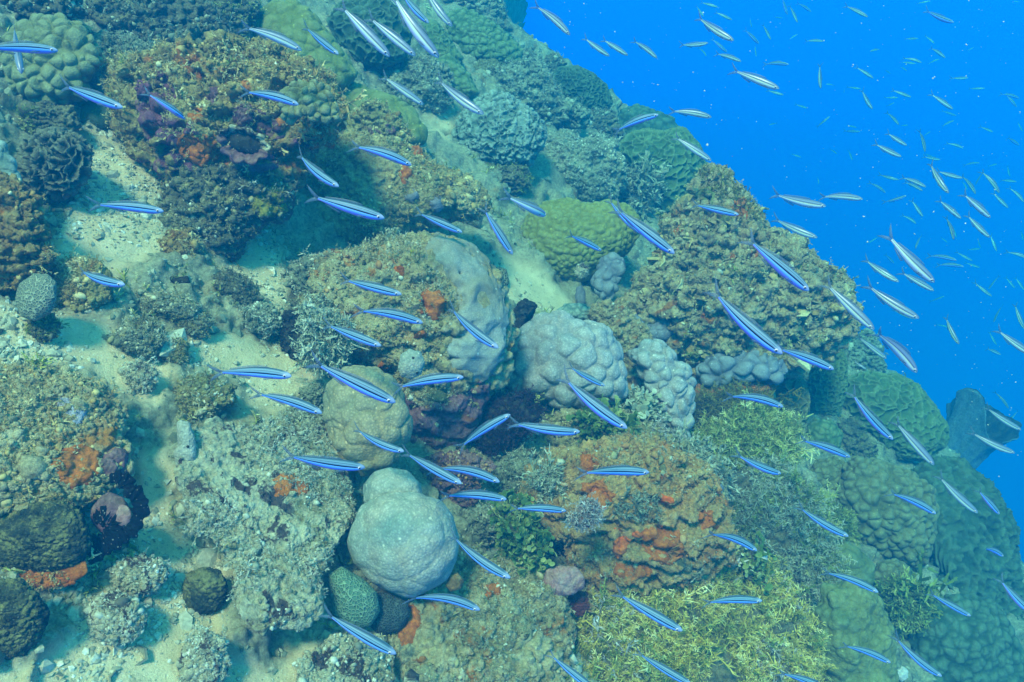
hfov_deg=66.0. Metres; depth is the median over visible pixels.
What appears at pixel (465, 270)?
sheet coral
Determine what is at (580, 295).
knobby coral
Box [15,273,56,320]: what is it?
honeycomb coral
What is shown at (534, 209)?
striped fish
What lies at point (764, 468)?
striped fish
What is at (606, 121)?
reef rock
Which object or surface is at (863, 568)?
plate coral
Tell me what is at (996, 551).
striped fish
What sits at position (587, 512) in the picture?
white tipped coral
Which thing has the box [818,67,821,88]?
fish
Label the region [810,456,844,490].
boulder coral
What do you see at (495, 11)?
reef rock
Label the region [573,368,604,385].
striped fish
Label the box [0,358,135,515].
encrusted mound
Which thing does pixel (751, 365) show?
coral band
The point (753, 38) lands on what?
fish
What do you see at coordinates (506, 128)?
boulder coral
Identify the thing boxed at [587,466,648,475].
striped fish
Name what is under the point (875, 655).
striped fish
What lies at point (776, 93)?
fish
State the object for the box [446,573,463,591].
pebble
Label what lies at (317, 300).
branching coral
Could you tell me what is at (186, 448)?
finger sponge
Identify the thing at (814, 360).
striped fish
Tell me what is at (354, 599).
brain coral
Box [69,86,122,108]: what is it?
striped fish
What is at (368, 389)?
striped fish
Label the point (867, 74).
fish
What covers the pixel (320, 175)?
striped fish
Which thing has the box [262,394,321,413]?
striped fish
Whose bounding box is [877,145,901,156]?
striped fish
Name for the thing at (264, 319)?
rubble rock
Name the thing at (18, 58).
striped fish
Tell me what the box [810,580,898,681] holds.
plate coral
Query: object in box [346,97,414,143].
turf rock
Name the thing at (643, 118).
striped fish
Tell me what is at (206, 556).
shell grit
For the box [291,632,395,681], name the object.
crust mound
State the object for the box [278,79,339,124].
finger coral
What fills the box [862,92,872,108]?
fish
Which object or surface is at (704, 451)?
feathery algae
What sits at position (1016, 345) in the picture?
striped fish
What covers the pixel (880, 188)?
fish
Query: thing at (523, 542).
leafy algae
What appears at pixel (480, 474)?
striped fish
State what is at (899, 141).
striped fish
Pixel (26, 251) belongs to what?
brown rock
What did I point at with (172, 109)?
striped fish
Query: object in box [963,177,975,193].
fish
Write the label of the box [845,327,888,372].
reef rock
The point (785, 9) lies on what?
fish
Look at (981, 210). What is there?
striped fish
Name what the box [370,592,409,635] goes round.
brain coral
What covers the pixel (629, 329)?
crust rock
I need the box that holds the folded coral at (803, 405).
[775,377,810,443]
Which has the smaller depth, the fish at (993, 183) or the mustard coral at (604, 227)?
the mustard coral at (604, 227)
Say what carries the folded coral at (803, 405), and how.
on the seabed
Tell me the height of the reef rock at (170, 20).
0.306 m
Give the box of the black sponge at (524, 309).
[512,298,537,327]
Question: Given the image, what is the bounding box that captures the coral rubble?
[0,0,1023,681]
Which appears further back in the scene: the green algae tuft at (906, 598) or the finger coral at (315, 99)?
the green algae tuft at (906, 598)
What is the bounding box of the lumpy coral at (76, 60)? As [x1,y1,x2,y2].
[0,12,103,105]
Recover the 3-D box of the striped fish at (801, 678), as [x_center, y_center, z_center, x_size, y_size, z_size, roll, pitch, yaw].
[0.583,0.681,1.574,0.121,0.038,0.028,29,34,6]
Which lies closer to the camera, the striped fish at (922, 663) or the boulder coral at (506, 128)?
the striped fish at (922, 663)
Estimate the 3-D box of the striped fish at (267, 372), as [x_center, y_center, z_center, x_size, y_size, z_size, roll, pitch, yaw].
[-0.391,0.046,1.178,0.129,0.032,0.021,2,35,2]
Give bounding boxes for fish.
[0,43,57,53]
[13,29,23,73]
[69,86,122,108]
[83,271,124,286]
[100,202,163,213]
[150,95,185,118]
[222,367,290,378]
[249,28,301,50]
[249,91,298,105]
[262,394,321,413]
[294,456,364,470]
[302,157,338,186]
[308,29,338,54]
[318,197,384,219]
[321,365,394,402]
[331,325,380,346]
[332,616,395,654]
[345,10,389,56]
[349,280,401,295]
[359,146,410,165]
[360,431,403,452]
[363,309,422,323]
[373,20,415,55]
[387,79,423,104]
[396,0,438,57]
[403,373,463,386]
[405,0,428,22]
[410,455,461,483]
[416,594,479,610]
[422,214,461,232]
[429,0,452,26]
[442,82,483,114]
[442,466,499,482]
[449,491,506,500]
[454,311,498,348]
[456,539,509,578]
[464,414,509,444]
[486,212,512,253]
[510,197,545,216]
[511,423,538,426]
[518,505,565,512]
[519,423,579,435]
[538,7,569,34]
[554,658,589,681]
[568,382,626,428]
[572,236,600,250]
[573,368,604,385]
[587,39,609,56]
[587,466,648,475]
[605,41,627,55]
[611,203,639,233]
[619,113,657,129]
[621,212,674,253]
[623,596,682,630]
[636,42,656,57]
[642,655,689,681]
[675,110,710,117]
[678,139,710,160]
[683,42,707,46]
[698,205,738,215]
[701,19,733,40]
[703,3,717,7]
[710,595,761,602]
[713,40,726,51]
[713,534,756,550]
[717,13,731,19]
[718,54,740,61]
[718,296,782,353]
[733,394,782,407]
[737,71,778,89]
[740,456,780,474]
[746,31,758,43]
[753,243,808,290]
[763,26,770,39]
[766,61,788,65]
[769,91,783,94]
[778,220,816,237]
[779,195,825,207]
[782,349,833,369]
[783,0,787,14]
[784,674,817,681]
[790,7,797,22]
[799,4,810,11]
[803,509,847,536]
[805,440,849,457]
[807,39,823,41]
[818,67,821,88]
[825,194,862,200]
[829,573,877,592]
[830,287,873,329]
[847,7,867,16]
[848,646,890,662]
[854,397,892,439]
[858,68,872,78]
[860,339,886,358]
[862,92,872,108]
[868,261,898,281]
[871,183,885,192]
[871,288,918,318]
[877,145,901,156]
[879,335,917,372]
[881,175,898,179]
[886,195,905,201]
[888,114,898,124]
[889,134,906,145]
[891,239,934,282]
[894,91,910,97]
[894,494,935,513]
[898,425,933,464]
[898,640,941,676]
[904,178,925,186]
[904,216,915,223]
[904,273,933,290]
[905,58,921,62]
[907,183,922,190]
[913,202,922,216]
[920,133,925,151]
[925,157,939,160]
[928,11,953,22]
[931,166,948,192]
[931,255,956,260]
[932,48,944,57]
[933,95,952,109]
[934,595,970,615]
[940,172,961,178]
[940,263,963,266]
[941,201,960,218]
[942,479,977,512]
[946,320,958,343]
[947,219,954,239]
[952,77,967,79]
[958,253,972,260]
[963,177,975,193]
[965,195,990,217]
[969,217,989,237]
[975,434,1014,453]
[976,283,991,295]
[980,492,999,513]
[983,173,999,192]
[986,548,1002,556]
[988,349,1000,354]
[989,410,1020,429]
[991,237,996,250]
[994,194,1007,207]
[996,393,1008,407]
[1000,332,1023,352]
[1002,94,1018,98]
[1002,583,1023,610]
[1007,96,1016,106]
[1008,252,1023,257]
[1011,189,1023,201]
[1015,307,1023,328]
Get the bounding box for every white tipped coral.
[560,491,606,532]
[648,414,680,448]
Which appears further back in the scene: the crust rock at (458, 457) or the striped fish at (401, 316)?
the crust rock at (458, 457)
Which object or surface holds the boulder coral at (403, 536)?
on the rubble boulder at (516, 627)
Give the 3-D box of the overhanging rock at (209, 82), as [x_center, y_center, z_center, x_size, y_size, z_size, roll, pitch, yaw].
[-0.687,-0.566,1.940,0.697,0.377,0.444,0,35,0]
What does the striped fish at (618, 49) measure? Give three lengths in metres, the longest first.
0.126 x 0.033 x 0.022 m
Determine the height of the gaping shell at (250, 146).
0.078 m
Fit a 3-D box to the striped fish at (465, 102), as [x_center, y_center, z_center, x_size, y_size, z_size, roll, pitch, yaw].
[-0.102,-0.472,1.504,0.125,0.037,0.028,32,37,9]
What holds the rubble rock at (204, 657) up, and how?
on the seabed
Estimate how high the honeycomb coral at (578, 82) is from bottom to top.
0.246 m
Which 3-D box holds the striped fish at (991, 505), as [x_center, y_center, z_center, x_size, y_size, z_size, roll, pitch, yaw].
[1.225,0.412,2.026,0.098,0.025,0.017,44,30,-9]
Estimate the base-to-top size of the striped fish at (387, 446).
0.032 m
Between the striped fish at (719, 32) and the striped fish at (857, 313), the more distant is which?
the striped fish at (719, 32)
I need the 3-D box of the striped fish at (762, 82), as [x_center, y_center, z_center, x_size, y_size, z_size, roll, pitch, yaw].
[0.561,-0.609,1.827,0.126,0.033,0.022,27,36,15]
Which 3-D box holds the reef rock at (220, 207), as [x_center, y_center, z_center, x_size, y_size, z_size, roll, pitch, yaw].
[-0.689,-0.321,1.906,0.360,0.261,0.266,0,35,0]
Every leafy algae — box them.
[486,488,557,578]
[565,393,642,441]
[609,378,671,430]
[735,531,776,595]
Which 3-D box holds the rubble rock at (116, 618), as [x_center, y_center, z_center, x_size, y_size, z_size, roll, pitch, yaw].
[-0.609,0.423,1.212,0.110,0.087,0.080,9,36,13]
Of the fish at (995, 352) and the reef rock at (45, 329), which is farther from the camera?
the fish at (995, 352)
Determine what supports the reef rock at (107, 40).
on the seabed
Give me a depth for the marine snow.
2.04 m
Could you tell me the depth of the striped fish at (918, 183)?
3.58 m
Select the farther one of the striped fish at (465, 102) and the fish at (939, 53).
the fish at (939, 53)
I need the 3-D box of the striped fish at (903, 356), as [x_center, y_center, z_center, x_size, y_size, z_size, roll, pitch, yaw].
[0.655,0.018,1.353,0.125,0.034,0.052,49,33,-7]
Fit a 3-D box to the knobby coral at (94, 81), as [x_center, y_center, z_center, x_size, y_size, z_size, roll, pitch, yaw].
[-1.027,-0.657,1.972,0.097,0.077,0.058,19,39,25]
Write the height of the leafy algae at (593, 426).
0.199 m
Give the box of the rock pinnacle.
[612,162,865,383]
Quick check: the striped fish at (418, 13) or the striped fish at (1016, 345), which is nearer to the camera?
the striped fish at (418, 13)
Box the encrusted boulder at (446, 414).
[296,226,521,449]
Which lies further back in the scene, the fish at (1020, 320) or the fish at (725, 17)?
the fish at (725, 17)
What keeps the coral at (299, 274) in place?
on the encrusted boulder at (446, 414)
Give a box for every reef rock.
[0,0,87,20]
[13,99,81,134]
[22,313,69,343]
[50,243,114,311]
[83,0,234,43]
[89,23,157,61]
[155,161,300,269]
[209,0,266,40]
[267,397,327,437]
[274,309,310,370]
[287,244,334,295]
[293,381,324,406]
[379,50,455,115]
[443,0,517,31]
[457,499,501,545]
[472,56,596,132]
[485,159,533,196]
[489,442,543,500]
[522,41,553,77]
[542,128,628,201]
[543,51,566,72]
[587,103,624,139]
[837,415,877,457]
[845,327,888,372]
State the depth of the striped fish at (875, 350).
2.65 m
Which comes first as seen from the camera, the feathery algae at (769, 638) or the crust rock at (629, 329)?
the feathery algae at (769, 638)
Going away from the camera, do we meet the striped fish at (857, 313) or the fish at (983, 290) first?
the striped fish at (857, 313)
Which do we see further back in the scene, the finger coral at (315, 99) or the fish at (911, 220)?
the fish at (911, 220)
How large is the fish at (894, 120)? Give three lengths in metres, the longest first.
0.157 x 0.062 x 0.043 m
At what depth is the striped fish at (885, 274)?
2.37 m
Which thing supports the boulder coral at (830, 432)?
on the seabed
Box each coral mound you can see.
[907,593,1023,681]
[909,454,1023,619]
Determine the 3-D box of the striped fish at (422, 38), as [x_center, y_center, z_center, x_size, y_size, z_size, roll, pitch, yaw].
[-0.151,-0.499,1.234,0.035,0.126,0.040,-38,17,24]
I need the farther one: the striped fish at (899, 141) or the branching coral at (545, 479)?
the striped fish at (899, 141)
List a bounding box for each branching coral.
[288,297,369,377]
[291,282,335,327]
[514,443,572,506]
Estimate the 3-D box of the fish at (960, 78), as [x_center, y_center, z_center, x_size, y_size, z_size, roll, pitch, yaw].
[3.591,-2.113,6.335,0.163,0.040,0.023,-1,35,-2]
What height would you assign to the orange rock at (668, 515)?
0.408 m
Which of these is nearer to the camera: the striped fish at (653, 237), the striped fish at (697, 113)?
the striped fish at (653, 237)
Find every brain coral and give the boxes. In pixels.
[327,566,379,628]
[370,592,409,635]
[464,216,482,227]
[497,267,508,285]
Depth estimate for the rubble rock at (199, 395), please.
1.54 m
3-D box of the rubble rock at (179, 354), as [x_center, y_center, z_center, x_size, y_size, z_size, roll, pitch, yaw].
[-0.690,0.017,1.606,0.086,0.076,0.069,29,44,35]
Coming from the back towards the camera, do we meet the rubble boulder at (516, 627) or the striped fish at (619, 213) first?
the striped fish at (619, 213)
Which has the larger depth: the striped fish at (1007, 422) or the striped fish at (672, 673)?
the striped fish at (1007, 422)
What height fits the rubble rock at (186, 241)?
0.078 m
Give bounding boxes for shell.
[216,124,270,165]
[897,666,907,681]
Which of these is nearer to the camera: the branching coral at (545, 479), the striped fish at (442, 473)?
the striped fish at (442, 473)
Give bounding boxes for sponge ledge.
[695,381,777,398]
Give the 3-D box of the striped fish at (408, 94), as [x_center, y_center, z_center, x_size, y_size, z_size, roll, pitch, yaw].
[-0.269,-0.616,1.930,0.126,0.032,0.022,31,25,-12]
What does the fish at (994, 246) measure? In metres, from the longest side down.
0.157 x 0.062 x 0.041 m
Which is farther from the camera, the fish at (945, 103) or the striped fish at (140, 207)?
the fish at (945, 103)
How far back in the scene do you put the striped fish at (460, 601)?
1.24 m
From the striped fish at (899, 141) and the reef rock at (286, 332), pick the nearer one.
the reef rock at (286, 332)
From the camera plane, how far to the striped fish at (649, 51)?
3.10 m
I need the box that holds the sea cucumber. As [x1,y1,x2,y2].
[170,276,189,283]
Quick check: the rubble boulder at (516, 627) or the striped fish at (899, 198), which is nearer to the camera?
the rubble boulder at (516, 627)
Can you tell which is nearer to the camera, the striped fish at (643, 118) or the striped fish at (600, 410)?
the striped fish at (600, 410)
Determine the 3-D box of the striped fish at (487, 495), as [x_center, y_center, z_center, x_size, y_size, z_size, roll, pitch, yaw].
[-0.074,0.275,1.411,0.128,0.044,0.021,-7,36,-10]
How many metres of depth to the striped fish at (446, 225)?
1.82 m
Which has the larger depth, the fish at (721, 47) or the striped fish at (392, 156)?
the fish at (721, 47)
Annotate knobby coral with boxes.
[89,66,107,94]
[575,286,585,303]
[647,318,673,340]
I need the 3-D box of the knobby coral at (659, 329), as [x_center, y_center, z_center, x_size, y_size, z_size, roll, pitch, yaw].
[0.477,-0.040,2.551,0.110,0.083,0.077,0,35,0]
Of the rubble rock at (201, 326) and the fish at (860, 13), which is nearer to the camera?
the rubble rock at (201, 326)
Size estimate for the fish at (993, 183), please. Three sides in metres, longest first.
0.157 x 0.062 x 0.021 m
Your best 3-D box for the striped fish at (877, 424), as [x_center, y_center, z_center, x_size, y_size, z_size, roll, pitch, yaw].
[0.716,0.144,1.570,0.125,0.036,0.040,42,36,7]
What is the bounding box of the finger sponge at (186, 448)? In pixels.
[173,420,196,466]
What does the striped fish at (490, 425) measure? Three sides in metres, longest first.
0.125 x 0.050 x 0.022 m
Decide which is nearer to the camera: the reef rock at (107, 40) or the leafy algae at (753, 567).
the leafy algae at (753, 567)
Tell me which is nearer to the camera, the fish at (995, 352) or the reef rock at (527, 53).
the reef rock at (527, 53)
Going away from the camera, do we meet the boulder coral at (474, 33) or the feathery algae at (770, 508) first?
the feathery algae at (770, 508)
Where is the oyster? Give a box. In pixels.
[404,669,418,681]
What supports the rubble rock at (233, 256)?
on the seabed
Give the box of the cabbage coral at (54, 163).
[14,125,94,203]
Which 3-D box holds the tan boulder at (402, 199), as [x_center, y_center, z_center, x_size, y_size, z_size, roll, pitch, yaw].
[-0.372,-0.432,2.289,0.649,0.369,0.388,0,35,0]
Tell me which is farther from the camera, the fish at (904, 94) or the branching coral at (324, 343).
the fish at (904, 94)
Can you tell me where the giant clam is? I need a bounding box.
[87,470,150,564]
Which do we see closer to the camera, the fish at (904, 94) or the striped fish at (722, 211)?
the striped fish at (722, 211)
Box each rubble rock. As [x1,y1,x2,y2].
[81,589,149,646]
[98,546,171,597]
[102,309,171,360]
[117,355,163,394]
[132,281,202,323]
[156,227,203,258]
[161,327,189,364]
[171,368,237,420]
[172,306,216,338]
[176,624,231,681]
[211,264,264,307]
[213,240,248,259]
[236,301,283,342]
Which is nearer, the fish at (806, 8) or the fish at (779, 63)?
the fish at (779, 63)
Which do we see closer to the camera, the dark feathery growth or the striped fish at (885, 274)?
the dark feathery growth
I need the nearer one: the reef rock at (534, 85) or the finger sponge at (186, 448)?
the finger sponge at (186, 448)
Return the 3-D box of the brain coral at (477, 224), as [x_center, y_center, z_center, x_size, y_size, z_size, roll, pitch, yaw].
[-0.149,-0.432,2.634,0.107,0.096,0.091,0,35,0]
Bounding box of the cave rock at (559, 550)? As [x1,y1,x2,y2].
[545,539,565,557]
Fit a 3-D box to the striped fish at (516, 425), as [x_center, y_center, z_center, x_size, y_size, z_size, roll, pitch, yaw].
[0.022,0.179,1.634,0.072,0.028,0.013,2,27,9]
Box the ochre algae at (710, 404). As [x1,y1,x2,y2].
[689,375,806,432]
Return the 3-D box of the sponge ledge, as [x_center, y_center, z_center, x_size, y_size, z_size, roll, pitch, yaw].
[0.720,0.166,2.553,0.287,0.100,0.116,0,35,0]
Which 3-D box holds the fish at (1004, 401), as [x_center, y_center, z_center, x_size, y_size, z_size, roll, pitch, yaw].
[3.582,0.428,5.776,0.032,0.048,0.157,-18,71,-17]
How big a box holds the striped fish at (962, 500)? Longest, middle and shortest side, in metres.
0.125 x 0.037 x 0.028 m
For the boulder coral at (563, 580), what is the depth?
1.62 m
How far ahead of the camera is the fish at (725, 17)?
6.25 m
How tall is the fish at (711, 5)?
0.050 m
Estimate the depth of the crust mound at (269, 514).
1.39 m
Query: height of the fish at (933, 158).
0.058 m
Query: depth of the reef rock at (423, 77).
2.99 m
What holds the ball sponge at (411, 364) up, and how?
on the encrusted boulder at (446, 414)
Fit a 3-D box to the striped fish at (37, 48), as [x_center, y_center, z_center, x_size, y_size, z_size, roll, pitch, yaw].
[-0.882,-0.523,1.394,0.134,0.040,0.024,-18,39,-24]
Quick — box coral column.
[590,252,625,299]
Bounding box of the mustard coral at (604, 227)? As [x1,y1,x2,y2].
[521,197,641,282]
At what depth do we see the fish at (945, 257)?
4.34 m
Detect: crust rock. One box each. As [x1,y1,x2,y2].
[419,445,496,506]
[537,401,687,450]
[585,298,652,398]
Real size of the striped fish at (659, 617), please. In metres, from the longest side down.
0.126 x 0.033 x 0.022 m
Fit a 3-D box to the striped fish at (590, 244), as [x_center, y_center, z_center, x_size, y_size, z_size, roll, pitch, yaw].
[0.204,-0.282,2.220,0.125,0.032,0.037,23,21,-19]
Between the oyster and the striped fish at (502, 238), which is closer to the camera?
the oyster
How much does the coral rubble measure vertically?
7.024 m
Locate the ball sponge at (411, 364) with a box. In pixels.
[398,349,424,378]
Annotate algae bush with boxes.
[616,146,672,221]
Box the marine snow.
[556,0,1021,476]
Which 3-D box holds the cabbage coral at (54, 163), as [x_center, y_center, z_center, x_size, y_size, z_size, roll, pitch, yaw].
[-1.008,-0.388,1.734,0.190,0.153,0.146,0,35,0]
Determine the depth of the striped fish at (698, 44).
3.21 m
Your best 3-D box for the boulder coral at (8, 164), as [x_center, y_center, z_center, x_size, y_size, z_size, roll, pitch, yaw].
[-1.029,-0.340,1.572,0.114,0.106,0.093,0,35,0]
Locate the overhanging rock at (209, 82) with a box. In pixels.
[97,29,367,188]
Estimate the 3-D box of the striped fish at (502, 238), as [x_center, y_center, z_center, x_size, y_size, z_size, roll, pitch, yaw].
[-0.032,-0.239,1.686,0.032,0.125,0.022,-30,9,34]
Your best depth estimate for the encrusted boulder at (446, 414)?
1.80 m
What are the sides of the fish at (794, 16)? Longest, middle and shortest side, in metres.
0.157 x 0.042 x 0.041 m
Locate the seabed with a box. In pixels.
[0,0,1023,681]
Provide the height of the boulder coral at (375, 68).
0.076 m
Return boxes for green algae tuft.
[812,483,862,546]
[874,547,957,640]
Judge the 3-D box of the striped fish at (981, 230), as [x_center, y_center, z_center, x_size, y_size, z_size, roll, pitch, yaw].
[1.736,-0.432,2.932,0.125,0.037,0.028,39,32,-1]
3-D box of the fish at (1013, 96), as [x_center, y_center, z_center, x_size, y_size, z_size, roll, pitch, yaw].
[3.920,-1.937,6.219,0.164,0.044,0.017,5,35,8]
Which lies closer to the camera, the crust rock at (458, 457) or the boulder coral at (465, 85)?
the crust rock at (458, 457)
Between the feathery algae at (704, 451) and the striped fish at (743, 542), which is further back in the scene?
the feathery algae at (704, 451)
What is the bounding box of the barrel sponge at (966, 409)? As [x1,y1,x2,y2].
[946,388,1021,468]
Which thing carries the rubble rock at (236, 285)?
on the seabed
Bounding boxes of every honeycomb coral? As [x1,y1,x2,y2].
[0,499,91,572]
[0,577,49,659]
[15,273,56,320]
[181,567,227,614]
[552,65,612,109]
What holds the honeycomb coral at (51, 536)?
on the coral rubble
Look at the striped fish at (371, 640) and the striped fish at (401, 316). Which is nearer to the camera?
the striped fish at (371, 640)
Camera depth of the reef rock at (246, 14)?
2.50 m
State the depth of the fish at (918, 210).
5.46 m
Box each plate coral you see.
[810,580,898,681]
[835,541,874,584]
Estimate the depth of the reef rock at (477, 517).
1.74 m
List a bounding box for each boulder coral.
[0,140,21,179]
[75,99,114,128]
[250,0,357,91]
[322,365,412,476]
[326,0,412,68]
[341,81,427,145]
[347,467,458,597]
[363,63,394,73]
[435,53,479,97]
[445,7,522,64]
[450,89,547,166]
[506,310,627,408]
[543,565,584,595]
[557,303,589,319]
[617,103,677,134]
[628,339,696,439]
[807,417,842,447]
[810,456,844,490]
[836,455,939,571]
[843,370,949,461]
[874,558,914,591]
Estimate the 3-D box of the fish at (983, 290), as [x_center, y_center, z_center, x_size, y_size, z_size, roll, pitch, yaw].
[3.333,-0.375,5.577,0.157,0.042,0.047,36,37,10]
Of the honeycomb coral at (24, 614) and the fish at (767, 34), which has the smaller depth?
the honeycomb coral at (24, 614)
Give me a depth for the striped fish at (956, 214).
2.95 m
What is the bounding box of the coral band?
[695,349,787,388]
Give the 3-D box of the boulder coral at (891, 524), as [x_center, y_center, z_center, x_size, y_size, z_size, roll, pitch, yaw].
[1.286,0.590,2.712,0.378,0.387,0.280,9,36,13]
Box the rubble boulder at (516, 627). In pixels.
[387,554,576,681]
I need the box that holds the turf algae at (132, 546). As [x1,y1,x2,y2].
[0,0,1008,681]
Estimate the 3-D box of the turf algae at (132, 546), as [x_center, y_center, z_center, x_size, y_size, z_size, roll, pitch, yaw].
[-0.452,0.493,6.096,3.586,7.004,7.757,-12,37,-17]
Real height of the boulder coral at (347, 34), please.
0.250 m
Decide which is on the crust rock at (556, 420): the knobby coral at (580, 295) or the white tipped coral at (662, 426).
the white tipped coral at (662, 426)
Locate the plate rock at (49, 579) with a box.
[4,561,87,591]
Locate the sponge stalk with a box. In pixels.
[567,591,594,619]
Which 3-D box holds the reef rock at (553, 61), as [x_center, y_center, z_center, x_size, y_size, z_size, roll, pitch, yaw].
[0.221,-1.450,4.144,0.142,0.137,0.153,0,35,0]
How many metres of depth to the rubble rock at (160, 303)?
1.65 m
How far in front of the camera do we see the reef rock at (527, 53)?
3.88 m
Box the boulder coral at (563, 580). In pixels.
[543,565,584,595]
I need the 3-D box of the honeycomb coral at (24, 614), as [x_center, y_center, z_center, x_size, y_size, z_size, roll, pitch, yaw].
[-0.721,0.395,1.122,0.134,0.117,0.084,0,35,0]
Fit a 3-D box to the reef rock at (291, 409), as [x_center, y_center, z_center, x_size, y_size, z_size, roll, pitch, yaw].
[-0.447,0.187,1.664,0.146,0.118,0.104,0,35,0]
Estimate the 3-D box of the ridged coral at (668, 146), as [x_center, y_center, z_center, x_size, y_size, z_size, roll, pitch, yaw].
[0.700,-0.789,3.668,0.407,0.392,0.374,28,44,34]
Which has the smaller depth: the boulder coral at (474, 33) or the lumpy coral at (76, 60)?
the lumpy coral at (76, 60)
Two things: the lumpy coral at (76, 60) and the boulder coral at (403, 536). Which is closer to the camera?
the boulder coral at (403, 536)
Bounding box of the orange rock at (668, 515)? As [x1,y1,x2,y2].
[516,427,738,599]
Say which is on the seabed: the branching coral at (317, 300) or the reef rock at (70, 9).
the reef rock at (70, 9)
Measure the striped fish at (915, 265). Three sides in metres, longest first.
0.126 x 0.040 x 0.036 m
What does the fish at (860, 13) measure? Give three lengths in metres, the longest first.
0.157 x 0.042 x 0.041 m
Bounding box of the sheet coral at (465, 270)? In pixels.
[425,232,512,384]
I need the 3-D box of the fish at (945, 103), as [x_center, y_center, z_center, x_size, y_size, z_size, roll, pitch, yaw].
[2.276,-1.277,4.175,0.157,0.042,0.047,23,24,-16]
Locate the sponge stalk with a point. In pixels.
(580, 603)
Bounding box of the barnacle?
[574,262,588,278]
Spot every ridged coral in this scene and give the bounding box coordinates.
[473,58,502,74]
[619,126,706,213]
[807,349,848,416]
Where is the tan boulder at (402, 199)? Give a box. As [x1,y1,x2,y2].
[305,126,494,245]
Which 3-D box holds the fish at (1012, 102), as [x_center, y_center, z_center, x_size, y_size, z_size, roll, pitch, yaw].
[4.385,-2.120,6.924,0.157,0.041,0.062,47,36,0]
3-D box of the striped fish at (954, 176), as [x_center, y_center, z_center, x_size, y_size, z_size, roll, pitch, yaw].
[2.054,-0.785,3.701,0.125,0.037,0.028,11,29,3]
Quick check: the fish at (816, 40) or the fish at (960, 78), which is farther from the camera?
the fish at (960, 78)
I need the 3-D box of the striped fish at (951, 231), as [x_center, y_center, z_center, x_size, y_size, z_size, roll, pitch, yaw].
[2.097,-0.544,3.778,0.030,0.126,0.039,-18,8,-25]
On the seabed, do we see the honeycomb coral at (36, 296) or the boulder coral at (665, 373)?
the boulder coral at (665, 373)
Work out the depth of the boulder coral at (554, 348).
2.06 m
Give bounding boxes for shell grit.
[0,112,561,681]
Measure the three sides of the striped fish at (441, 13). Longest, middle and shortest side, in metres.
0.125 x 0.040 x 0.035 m
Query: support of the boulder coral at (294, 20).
on the boulder coral at (411, 117)
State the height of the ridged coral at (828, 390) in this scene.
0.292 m
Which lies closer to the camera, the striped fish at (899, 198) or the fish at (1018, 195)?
the striped fish at (899, 198)
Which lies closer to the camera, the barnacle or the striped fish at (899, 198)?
the barnacle
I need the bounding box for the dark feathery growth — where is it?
[469,384,549,459]
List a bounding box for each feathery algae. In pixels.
[572,547,837,681]
[660,416,746,499]
[689,388,823,473]
[726,441,857,603]
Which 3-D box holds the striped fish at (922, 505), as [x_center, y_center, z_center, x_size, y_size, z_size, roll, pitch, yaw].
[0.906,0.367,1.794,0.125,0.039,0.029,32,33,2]
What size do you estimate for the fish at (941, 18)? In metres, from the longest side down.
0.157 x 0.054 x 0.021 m
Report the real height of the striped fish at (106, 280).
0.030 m
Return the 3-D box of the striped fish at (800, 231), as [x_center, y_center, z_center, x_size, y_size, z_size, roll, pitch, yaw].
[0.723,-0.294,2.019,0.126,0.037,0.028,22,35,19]
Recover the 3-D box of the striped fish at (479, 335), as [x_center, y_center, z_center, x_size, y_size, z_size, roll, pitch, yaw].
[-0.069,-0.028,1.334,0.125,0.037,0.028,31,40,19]
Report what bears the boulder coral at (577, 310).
on the seabed
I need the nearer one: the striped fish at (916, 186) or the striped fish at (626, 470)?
the striped fish at (626, 470)
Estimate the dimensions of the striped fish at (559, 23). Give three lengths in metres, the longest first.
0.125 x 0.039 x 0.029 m
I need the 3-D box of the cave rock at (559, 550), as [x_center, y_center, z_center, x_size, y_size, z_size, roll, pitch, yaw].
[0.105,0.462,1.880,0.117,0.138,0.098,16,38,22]
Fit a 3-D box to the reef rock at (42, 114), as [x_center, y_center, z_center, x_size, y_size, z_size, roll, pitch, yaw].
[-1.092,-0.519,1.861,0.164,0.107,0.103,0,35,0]
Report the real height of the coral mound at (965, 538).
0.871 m
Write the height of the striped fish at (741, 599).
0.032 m
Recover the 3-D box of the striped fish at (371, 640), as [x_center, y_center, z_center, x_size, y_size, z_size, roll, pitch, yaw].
[-0.219,0.413,1.119,0.126,0.033,0.022,27,28,1]
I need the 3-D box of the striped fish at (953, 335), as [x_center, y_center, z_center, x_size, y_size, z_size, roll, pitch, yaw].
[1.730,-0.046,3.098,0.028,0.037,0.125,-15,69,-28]
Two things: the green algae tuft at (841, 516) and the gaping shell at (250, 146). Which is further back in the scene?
the green algae tuft at (841, 516)
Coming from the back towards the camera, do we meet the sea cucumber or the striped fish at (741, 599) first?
the sea cucumber
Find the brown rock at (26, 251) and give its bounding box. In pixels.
[0,171,62,296]
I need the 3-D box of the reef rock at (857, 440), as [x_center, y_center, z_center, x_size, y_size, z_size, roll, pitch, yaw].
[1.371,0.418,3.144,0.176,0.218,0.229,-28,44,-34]
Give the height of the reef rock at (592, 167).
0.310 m
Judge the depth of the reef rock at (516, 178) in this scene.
2.95 m
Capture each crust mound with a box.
[173,410,357,635]
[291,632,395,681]

